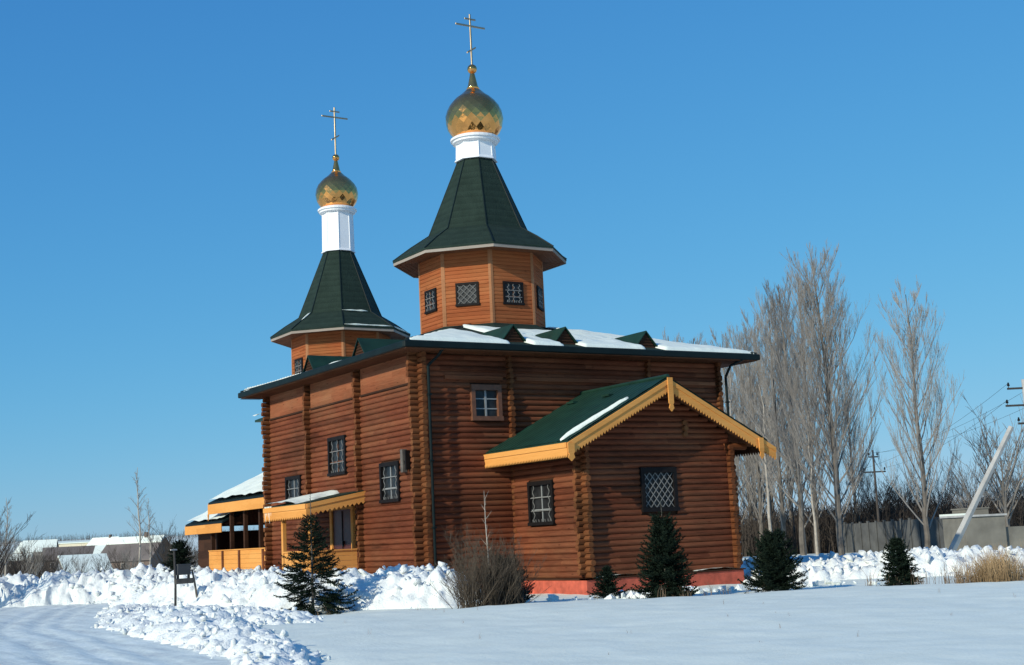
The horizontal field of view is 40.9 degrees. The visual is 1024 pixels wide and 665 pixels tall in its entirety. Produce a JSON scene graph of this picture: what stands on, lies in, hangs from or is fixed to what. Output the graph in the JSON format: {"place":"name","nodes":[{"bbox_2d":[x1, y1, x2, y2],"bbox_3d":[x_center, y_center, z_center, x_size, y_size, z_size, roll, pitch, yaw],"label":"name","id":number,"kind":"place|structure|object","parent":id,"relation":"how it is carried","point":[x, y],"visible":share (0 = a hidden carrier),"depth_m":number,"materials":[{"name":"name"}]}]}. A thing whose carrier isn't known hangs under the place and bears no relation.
{"place":"outdoors","nodes":[
{"label":"outdoors","id":0,"kind":"place"},
{"bbox_2d":[0,603,324,664],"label":"road","id":1,"kind":"structure","parent":0,"point":[55,634],"depth_m":29.26,"materials":[{"name":"white snow"}]},
{"bbox_2d":[90,599,330,664],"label":"road edge bank","id":2,"kind":"structure","parent":1,"relation":"on","point":[214,631],"depth_m":27.12,"materials":[{"name":"white snow"}]},
{"bbox_2d":[0,495,1023,664],"bbox_3d":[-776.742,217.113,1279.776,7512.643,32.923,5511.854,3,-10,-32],"label":"snow ground","id":3,"kind":"structure","parent":0,"point":[822,623],"depth_m":24.22,"materials":[{"name":"white snow"}]},
{"bbox_2d":[0,500,14,575],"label":"birch tree","id":4,"kind":"object","parent":3,"relation":"on","point":[7,518],"visible":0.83,"depth_m":66.95,"materials":[{"name":"grey plant"}]},
{"bbox_2d":[0,497,19,563],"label":"bare tree","id":5,"kind":"object","parent":3,"relation":"on","point":[18,540],"visible":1,"depth_m":55.38,"materials":[{"name":"grey plant"}]},
{"bbox_2d":[0,531,22,576],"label":"bare tree","id":6,"kind":"object","parent":3,"relation":"on","point":[8,554],"visible":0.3,"depth_m":83.72,"materials":[{"name":"grey plant"}]},
{"bbox_2d":[0,507,33,575],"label":"bare tree","id":7,"kind":"object","parent":3,"relation":"on","point":[5,552],"visible":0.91,"depth_m":61.31,"materials":[{"name":"brown plant"}]},
{"bbox_2d":[0,551,35,568],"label":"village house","id":8,"kind":"structure","parent":3,"relation":"on","point":[17,557],"depth_m":389.22,"materials":[{"name":"grey stone"}]},
{"bbox_2d":[14,542,21,553],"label":"village house","id":9,"kind":"structure","parent":3,"relation":"on","point":[19,545],"depth_m":596.16,"materials":[{"name":"white stone"}]},
{"bbox_2d":[0,525,43,575],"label":"bare tree","id":10,"kind":"object","parent":3,"relation":"on","point":[17,565],"visible":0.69,"depth_m":68.72,"materials":[{"name":"plant"}]},
{"bbox_2d":[11,537,49,575],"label":"bush","id":11,"kind":"object","parent":3,"relation":"on","point":[35,564],"visible":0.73,"depth_m":76.39,"materials":[{"name":"grey plant"}]},
{"bbox_2d":[22,547,53,576],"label":"bare tree","id":12,"kind":"object","parent":3,"relation":"on","point":[39,573],"visible":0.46,"depth_m":121.15,"materials":[{"name":"brown plant"}]},
{"bbox_2d":[21,539,58,557],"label":"village house","id":13,"kind":"structure","parent":3,"relation":"on","point":[49,542],"depth_m":522.16,"materials":[{"name":"white stone"}]},
{"bbox_2d":[34,547,62,574],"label":"bare tree","id":14,"kind":"object","parent":3,"relation":"on","point":[43,568],"visible":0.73,"depth_m":89.64,"materials":[{"name":"brown plant"}]},
{"bbox_2d":[46,551,73,572],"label":"bare tree","id":15,"kind":"object","parent":3,"relation":"on","point":[65,569],"visible":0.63,"depth_m":103.08,"materials":[{"name":"plant"}]},
{"bbox_2d":[43,545,96,572],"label":"village house","id":16,"kind":"structure","parent":3,"relation":"on","point":[72,551],"depth_m":309.20,"materials":[{"name":"brown stone"}]},
{"bbox_2d":[58,540,89,546],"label":"long building","id":17,"kind":"structure","parent":3,"relation":"on","point":[74,543],"depth_m":673.05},
{"bbox_2d":[68,550,92,572],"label":"bare tree","id":18,"kind":"object","parent":3,"relation":"on","point":[78,566],"visible":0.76,"depth_m":90.43,"materials":[{"name":"grey plant"}]},
{"bbox_2d":[53,553,113,573],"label":"village house","id":19,"kind":"structure","parent":3,"relation":"on","point":[69,557],"depth_m":177.79,"materials":[{"name":"white stone"}]},
{"bbox_2d":[0,538,197,576],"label":"hill wood","id":20,"kind":"object","parent":3,"relation":"on","point":[195,554],"visible":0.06,"depth_m":301.00,"materials":[{"name":"plant"}]},
{"bbox_2d":[93,545,105,553],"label":"village house","id":21,"kind":"structure","parent":3,"relation":"on","point":[98,549],"depth_m":283.80,"materials":[{"name":"white stone"}]},
{"bbox_2d":[2,557,197,578],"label":"thicket","id":22,"kind":"object","parent":3,"relation":"on","point":[105,568],"visible":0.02,"depth_m":107.02,"materials":[{"name":"brown plant"}]},
{"bbox_2d":[86,534,118,545],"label":"village house","id":23,"kind":"structure","parent":3,"relation":"on","point":[100,541],"depth_m":360.06,"materials":[{"name":"white stone"}]},
{"bbox_2d":[90,547,116,571],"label":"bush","id":24,"kind":"object","parent":3,"relation":"on","point":[108,564],"visible":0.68,"depth_m":122.88,"materials":[{"name":"plant"}]},
{"bbox_2d":[104,544,130,569],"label":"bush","id":25,"kind":"object","parent":3,"relation":"on","point":[118,566],"visible":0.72,"depth_m":104.41,"materials":[{"name":"plant"}]},
{"bbox_2d":[1,526,255,545],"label":"skyline wood","id":26,"kind":"object","parent":3,"relation":"on","point":[83,538],"visible":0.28,"depth_m":1167.57,"materials":[{"name":"plant"}]},
{"bbox_2d":[0,562,261,607],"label":"snow bank","id":27,"kind":"structure","parent":3,"relation":"on","point":[60,587],"depth_m":56.45,"materials":[{"name":"white snow"}]},
{"bbox_2d":[117,540,146,569],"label":"bush","id":28,"kind":"object","parent":3,"relation":"on","point":[127,562],"visible":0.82,"depth_m":79.85,"materials":[{"name":"brown plant"}]},
{"bbox_2d":[100,532,172,569],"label":"village house","id":29,"kind":"structure","parent":3,"relation":"on","point":[118,542],"depth_m":222.25,"materials":[{"name":"brown stone"}]},
{"bbox_2d":[126,467,152,563],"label":"birch tree","id":30,"kind":"object","parent":3,"relation":"on","point":[140,522],"visible":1,"depth_m":80.43,"materials":[{"name":"grey plant"}]},
{"bbox_2d":[141,499,156,563],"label":"birch tree","id":31,"kind":"object","parent":3,"relation":"on","point":[148,529],"visible":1,"depth_m":80.47,"materials":[{"name":"grey plant"}]},
{"bbox_2d":[144,514,183,565],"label":"bare tree","id":32,"kind":"object","parent":3,"relation":"on","point":[163,553],"visible":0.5,"depth_m":91.67,"materials":[{"name":"plant"}]},
{"bbox_2d":[144,515,193,566],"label":"bare tree","id":33,"kind":"object","parent":3,"relation":"on","point":[170,540],"visible":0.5,"depth_m":80.53,"materials":[{"name":"plant"}]},
{"bbox_2d":[158,535,196,573],"bbox_3d":[-12.425,9.043,51.008,1.944,3.088,2.011,-1,-9,-14],"label":"spruce tree","id":34,"kind":"object","parent":3,"relation":"on","point":[181,551],"visible":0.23,"depth_m":50.97,"materials":[{"name":"green plant"}]},
{"bbox_2d":[170,548,197,605],"bbox_3d":[-10.417,7.942,43.669,0.167,2.157,1.271,-8,-10,30],"label":"notice stand","id":35,"kind":"object","parent":3,"relation":"on","point":[182,569],"visible":0.94,"depth_m":43.51,"materials":[{"name":"grey metal"}]},
{"bbox_2d":[123,603,323,624],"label":"snowbank","id":36,"kind":"structure","parent":3,"relation":"on","point":[263,615],"depth_m":32.90,"materials":[{"name":"white snow"}]},
{"bbox_2d":[103,561,476,613],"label":"snowbank","id":37,"kind":"structure","parent":3,"relation":"on","point":[400,586],"depth_m":40.80,"materials":[{"name":"white snow"}]},
{"bbox_2d":[271,493,360,614],"bbox_3d":[-5.784,6.690,38.692,3.042,4.400,3.006,-9,-11,37],"label":"spruce tree","id":38,"kind":"object","parent":3,"relation":"on","point":[294,588],"visible":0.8,"depth_m":38.55,"materials":[{"name":"green plant"}]},
{"bbox_2d":[185,14,776,594],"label":"wooden church","id":39,"kind":"structure","parent":3,"relation":"on","point":[577,458],"depth_m":48.08,"materials":[{"name":"brown wood"}]},
{"bbox_2d":[285,475,302,502],"bbox_3d":[-8.657,6.351,54.359,0.160,1.320,1.540,3,-10,-32],"label":"window","id":40,"kind":"structure","parent":39,"relation":"in","point":[293,484],"depth_m":54.52,"materials":[{"name":"black glass"}]},
{"bbox_2d":[327,435,347,476],"bbox_3d":[-6.499,4.586,51.005,0.160,1.440,1.560,3,-10,-32],"label":"window","id":41,"kind":"structure","parent":39,"relation":"in","point":[336,446],"depth_m":51.04,"materials":[{"name":"black glass"}]},
{"bbox_2d":[329,506,356,570],"bbox_3d":[-6.184,7.646,50.248,0.140,2.500,2.010,3,-10,-32],"label":"door","id":42,"kind":"structure","parent":39,"relation":"in","point":[342,520],"depth_m":50.25,"materials":[{"name":"brown wood"}]},
{"bbox_2d":[379,461,401,502],"bbox_3d":[-4.203,5.155,47.254,0.160,1.380,1.480,3,-10,-32],"label":"window","id":43,"kind":"structure","parent":39,"relation":"in","point":[389,481],"depth_m":47.31,"materials":[{"name":"black glass"}]},
{"bbox_2d":[470,384,503,420],"bbox_3d":[-0.882,2.411,47.094,1.240,1.240,0.190,3,-10,-32],"label":"window","id":44,"kind":"structure","parent":39,"relation":"in","point":[486,400],"depth_m":47.11,"materials":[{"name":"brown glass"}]},
{"bbox_2d":[527,480,555,525],"bbox_3d":[0.971,5.658,45.513,0.160,1.460,1.560,3,-10,-32],"label":"window","id":45,"kind":"structure","parent":39,"relation":"in","point":[540,494],"depth_m":45.57,"materials":[{"name":"glass"}]},
{"bbox_2d":[639,467,679,511],"bbox_3d":[4.846,5.166,45.184,1.520,1.450,0.170,3,-10,-32],"label":"window","id":46,"kind":"structure","parent":39,"relation":"in","point":[657,484],"depth_m":45.21,"materials":[{"name":"black glass"}]},
{"bbox_2d":[482,493,490,604],"bbox_3d":[-0.656,5.798,36.592,0.300,3.150,0.308,-7,-10,26],"label":"birch sapling","id":47,"kind":"object","parent":3,"relation":"on","point":[485,528],"visible":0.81,"depth_m":36.66,"materials":[{"name":"grey plant"}]},
{"bbox_2d":[428,524,550,608],"bbox_3d":[-0.640,6.133,36.338,3.478,2.460,2.594,3,-10,-32],"label":"bare shrub","id":48,"kind":"object","parent":3,"relation":"on","point":[498,587],"visible":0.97,"depth_m":35.91,"materials":[{"name":"brown plant"}]},
{"bbox_2d":[494,556,534,602],"bbox_3d":[-0.098,6.843,37.602,1.646,1.531,1.734,-1,-9,-14],"label":"evergreen bush","id":49,"kind":"object","parent":3,"relation":"on","point":[527,597],"visible":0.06,"depth_m":37.56,"materials":[{"name":"green plant"}]},
{"bbox_2d":[586,564,629,597],"bbox_3d":[2.781,7.273,39.820,1.304,1.097,1.111,0,-9,-18],"label":"spruce tree","id":50,"kind":"object","parent":3,"relation":"on","point":[607,583],"visible":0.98,"depth_m":39.67,"materials":[{"name":"green plant"}]},
{"bbox_2d":[254,565,1015,654],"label":"dry weeds","id":51,"kind":"object","parent":3,"relation":"on","point":[897,584],"visible":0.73,"depth_m":36.41,"materials":[{"name":"brown plant"}]},
{"bbox_2d":[627,501,699,598],"bbox_3d":[4.106,6.124,37.777,2.022,2.997,1.992,-4,-9,7],"label":"spruce tree","id":52,"kind":"object","parent":3,"relation":"on","point":[662,560],"visible":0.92,"depth_m":37.53,"materials":[{"name":"green plant"}]},
{"bbox_2d":[661,330,679,341],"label":"poplar tree","id":53,"kind":"object","parent":3,"relation":"on","point":[668,337],"visible":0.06,"depth_m":118.38,"materials":[{"name":"grey plant"}]},
{"bbox_2d":[481,576,875,605],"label":"snow clods","id":54,"kind":"object","parent":3,"relation":"on","point":[554,597],"visible":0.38,"depth_m":40.21,"materials":[{"name":"white snow"}]},
{"bbox_2d":[679,333,708,344],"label":"poplar tree","id":55,"kind":"object","parent":3,"relation":"on","point":[693,339],"visible":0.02,"depth_m":123.54,"materials":[{"name":"grey plant"}]},
{"bbox_2d":[688,337,734,416],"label":"poplar tree","id":56,"kind":"object","parent":3,"relation":"on","point":[699,341],"visible":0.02,"depth_m":115.55,"materials":[{"name":"grey plant"}]},
{"bbox_2d":[711,338,745,483],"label":"poplar tree","id":57,"kind":"object","parent":3,"relation":"on","point":[724,397],"visible":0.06,"depth_m":108.60,"materials":[{"name":"grey plant"}]},
{"bbox_2d":[701,325,761,526],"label":"poplar tree","id":58,"kind":"object","parent":3,"relation":"on","point":[732,397],"visible":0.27,"depth_m":102.47,"materials":[{"name":"grey plant"}]},
{"bbox_2d":[723,378,755,559],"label":"birch tree","id":59,"kind":"object","parent":3,"relation":"on","point":[730,395],"visible":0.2,"depth_m":73.10,"materials":[{"name":"grey plant"}]},
{"bbox_2d":[721,322,776,532],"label":"poplar tree","id":60,"kind":"object","parent":3,"relation":"on","point":[747,497],"visible":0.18,"depth_m":110.06,"materials":[{"name":"grey plant"}]},
{"bbox_2d":[725,322,785,541],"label":"poplar tree","id":61,"kind":"object","parent":3,"relation":"on","point":[760,500],"visible":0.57,"depth_m":98.50,"materials":[{"name":"grey plant"}]},
{"bbox_2d":[725,345,785,515],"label":"poplar tree","id":62,"kind":"object","parent":3,"relation":"on","point":[753,453],"visible":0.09,"depth_m":129.75,"materials":[{"name":"grey plant"}]},
{"bbox_2d":[720,289,810,544],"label":"poplar tree","id":63,"kind":"object","parent":3,"relation":"on","point":[774,408],"visible":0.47,"depth_m":94.43,"materials":[{"name":"grey plant"}]},
{"bbox_2d":[730,308,802,527],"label":"poplar tree","id":64,"kind":"object","parent":3,"relation":"on","point":[772,503],"visible":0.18,"depth_m":106.47,"materials":[{"name":"grey plant"}]},
{"bbox_2d":[751,387,784,530],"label":"birch tree","id":65,"kind":"object","parent":3,"relation":"on","point":[767,488],"visible":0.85,"depth_m":86.07,"materials":[{"name":"grey plant"}]},
{"bbox_2d":[737,528,809,593],"bbox_3d":[7.412,6.438,38.497,1.995,1.932,1.762,4,-11,-37],"label":"spruce tree","id":66,"kind":"object","parent":3,"relation":"on","point":[775,559],"visible":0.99,"depth_m":38.26,"materials":[{"name":"green plant"}]},
{"bbox_2d":[744,282,803,553],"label":"poplar tree","id":67,"kind":"object","parent":3,"relation":"on","point":[790,501],"visible":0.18,"depth_m":101.79,"materials":[{"name":"grey plant"}]},
{"bbox_2d":[736,273,840,554],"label":"poplar tree","id":68,"kind":"object","parent":3,"relation":"on","point":[801,503],"visible":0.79,"depth_m":90.12,"materials":[{"name":"grey plant"}]},
{"bbox_2d":[781,410,810,554],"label":"birch tree","id":69,"kind":"object","parent":3,"relation":"on","point":[799,467],"visible":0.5,"depth_m":89.53,"materials":[{"name":"grey plant"}]},
{"bbox_2d":[798,416,825,554],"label":"birch tree","id":70,"kind":"object","parent":3,"relation":"on","point":[815,526],"visible":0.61,"depth_m":87.25,"materials":[{"name":"grey plant"}]},
{"bbox_2d":[760,262,864,553],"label":"poplar tree","id":71,"kind":"object","parent":3,"relation":"on","point":[815,477],"visible":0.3,"depth_m":95.65,"materials":[{"name":"grey plant"}]},
{"bbox_2d":[770,241,887,555],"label":"poplar tree","id":72,"kind":"object","parent":3,"relation":"on","point":[831,439],"visible":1,"depth_m":80.49,"materials":[{"name":"grey plant"}]},
{"bbox_2d":[831,368,872,522],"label":"poplar tree","id":73,"kind":"object","parent":3,"relation":"on","point":[862,478],"visible":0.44,"depth_m":96.59,"materials":[{"name":"grey plant"}]},
{"bbox_2d":[842,489,875,523],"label":"bare tree","id":74,"kind":"object","parent":3,"relation":"on","point":[865,515],"visible":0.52,"depth_m":94.22,"materials":[{"name":"plant"}]},
{"bbox_2d":[841,490,883,521],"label":"bare tree","id":75,"kind":"object","parent":3,"relation":"on","point":[871,504],"visible":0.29,"depth_m":96.73,"materials":[{"name":"plant"}]},
{"bbox_2d":[843,462,900,519],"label":"bare tree","id":76,"kind":"object","parent":3,"relation":"on","point":[886,494],"visible":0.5,"depth_m":101.12,"materials":[{"name":"brown plant"}]},
{"bbox_2d":[863,450,885,521],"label":"power pole","id":77,"kind":"object","parent":3,"relation":"on","point":[876,497],"visible":0.71,"depth_m":91.27,"materials":[{"name":"wood"}]},
{"bbox_2d":[739,492,1023,556],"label":"thicket","id":78,"kind":"object","parent":3,"relation":"on","point":[827,541],"visible":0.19,"depth_m":98.12,"materials":[{"name":"plant"}]},
{"bbox_2d":[856,485,906,510],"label":"bare tree","id":79,"kind":"object","parent":3,"relation":"on","point":[879,504],"visible":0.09,"depth_m":112.95,"materials":[{"name":"plant"}]},
{"bbox_2d":[740,545,1023,581],"bbox_3d":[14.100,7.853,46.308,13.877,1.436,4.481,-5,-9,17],"label":"snow bank","id":80,"kind":"structure","parent":3,"relation":"on","point":[930,560],"depth_m":45.46,"materials":[{"name":"white snow"}]},
{"bbox_2d":[842,517,944,552],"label":"panel fence","id":81,"kind":"object","parent":3,"relation":"on","point":[867,536],"visible":0.46,"depth_m":86.52,"materials":[{"name":"grey metal"}]},
{"bbox_2d":[877,472,920,519],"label":"bare tree","id":82,"kind":"object","parent":3,"relation":"on","point":[905,496],"visible":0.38,"depth_m":104.58,"materials":[{"name":"plant"}]},
{"bbox_2d":[876,533,924,585],"bbox_3d":[10.475,6.362,37.276,1.512,1.866,1.427,-4,-9,6],"label":"spruce tree","id":83,"kind":"object","parent":3,"relation":"on","point":[896,555],"visible":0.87,"depth_m":37.13,"materials":[{"name":"green plant"}]},
{"bbox_2d":[894,488,916,518],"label":"bare tree","id":84,"kind":"object","parent":3,"relation":"on","point":[906,500],"visible":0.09,"depth_m":108.80,"materials":[{"name":"plant"}]},
{"bbox_2d":[881,464,935,509],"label":"bare tree","id":85,"kind":"object","parent":3,"relation":"on","point":[907,491],"visible":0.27,"depth_m":114.78,"materials":[{"name":"plant"}]},
{"bbox_2d":[886,466,936,510],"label":"bare tree","id":86,"kind":"object","parent":3,"relation":"on","point":[906,494],"visible":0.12,"depth_m":114.95,"materials":[{"name":"brown plant"}]},
{"bbox_2d":[867,275,963,547],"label":"poplar tree","id":87,"kind":"object","parent":3,"relation":"on","point":[911,345],"visible":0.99,"depth_m":76.66,"materials":[{"name":"grey plant"}]},
{"bbox_2d":[909,463,967,518],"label":"bare tree","id":88,"kind":"object","parent":3,"relation":"on","point":[941,505],"visible":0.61,"depth_m":90.80,"materials":[{"name":"brown plant"}]},
{"bbox_2d":[918,471,961,508],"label":"bare tree","id":89,"kind":"object","parent":3,"relation":"on","point":[942,492],"visible":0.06,"depth_m":124.94,"materials":[{"name":"brown plant"}]},
{"bbox_2d":[939,435,1000,507],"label":"bare tree","id":90,"kind":"object","parent":3,"relation":"on","point":[964,486],"visible":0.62,"depth_m":86.66,"materials":[{"name":"grey plant"}]},
{"bbox_2d":[946,461,1000,511],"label":"bare tree","id":91,"kind":"object","parent":3,"relation":"on","point":[971,493],"visible":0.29,"depth_m":103.87,"materials":[{"name":"plant"}]},
{"bbox_2d":[939,507,1023,550],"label":"block shed","id":92,"kind":"structure","parent":3,"relation":"on","point":[984,528],"depth_m":71.33,"materials":[{"name":"grey concrete"}]},
{"bbox_2d":[961,481,1008,513],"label":"bare tree","id":93,"kind":"object","parent":3,"relation":"on","point":[990,502],"visible":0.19,"depth_m":103.15,"materials":[{"name":"brown plant"}]},
{"bbox_2d":[948,379,1023,550],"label":"power pole","id":94,"kind":"object","parent":3,"relation":"on","point":[958,536],"visible":0.93,"depth_m":64.06,"materials":[{"name":"grey concrete"}]},
{"bbox_2d":[867,384,1006,467],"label":"power line","id":95,"kind":"object","parent":94,"relation":"attached to","point":[951,425],"visible":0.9,"depth_m":70.94,"materials":[{"name":"black metal"}]},
{"bbox_2d":[885,401,1005,467],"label":"power line","id":96,"kind":"object","parent":94,"relation":"attached to","point":[955,437],"visible":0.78,"depth_m":72.36,"materials":[{"name":"black metal"}]},
{"bbox_2d":[950,393,1023,526],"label":"bare tree","id":97,"kind":"object","parent":3,"relation":"on","point":[1002,491],"visible":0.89,"depth_m":80.41,"materials":[{"name":"grey plant"}]},
{"bbox_2d":[987,476,1023,525],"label":"bare tree","id":98,"kind":"object","parent":3,"relation":"on","point":[1017,512],"visible":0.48,"depth_m":93.14,"materials":[{"name":"brown plant"}]},
{"bbox_2d":[999,452,1023,510],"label":"bare tree","id":99,"kind":"object","parent":3,"relation":"on","point":[1014,481],"visible":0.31,"depth_m":103.53,"materials":[{"name":"brown plant"}]},
{"bbox_2d":[1006,464,1023,507],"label":"bare tree","id":100,"kind":"object","parent":3,"relation":"on","point":[1017,497],"visible":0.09,"depth_m":109.13,"materials":[{"name":"plant"}]},
{"bbox_2d":[0,0,1023,541],"label":"sky","id":101,"kind":"structure","parent":0,"point":[163,163],"materials":[{"name":"blue"}]},
{"bbox_2d":[943,541,1023,582],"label":"dry grass","id":102,"kind":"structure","parent":0,"point":[995,569],"depth_m":35.82,"materials":[{"name":"beige plant"}]}
]}

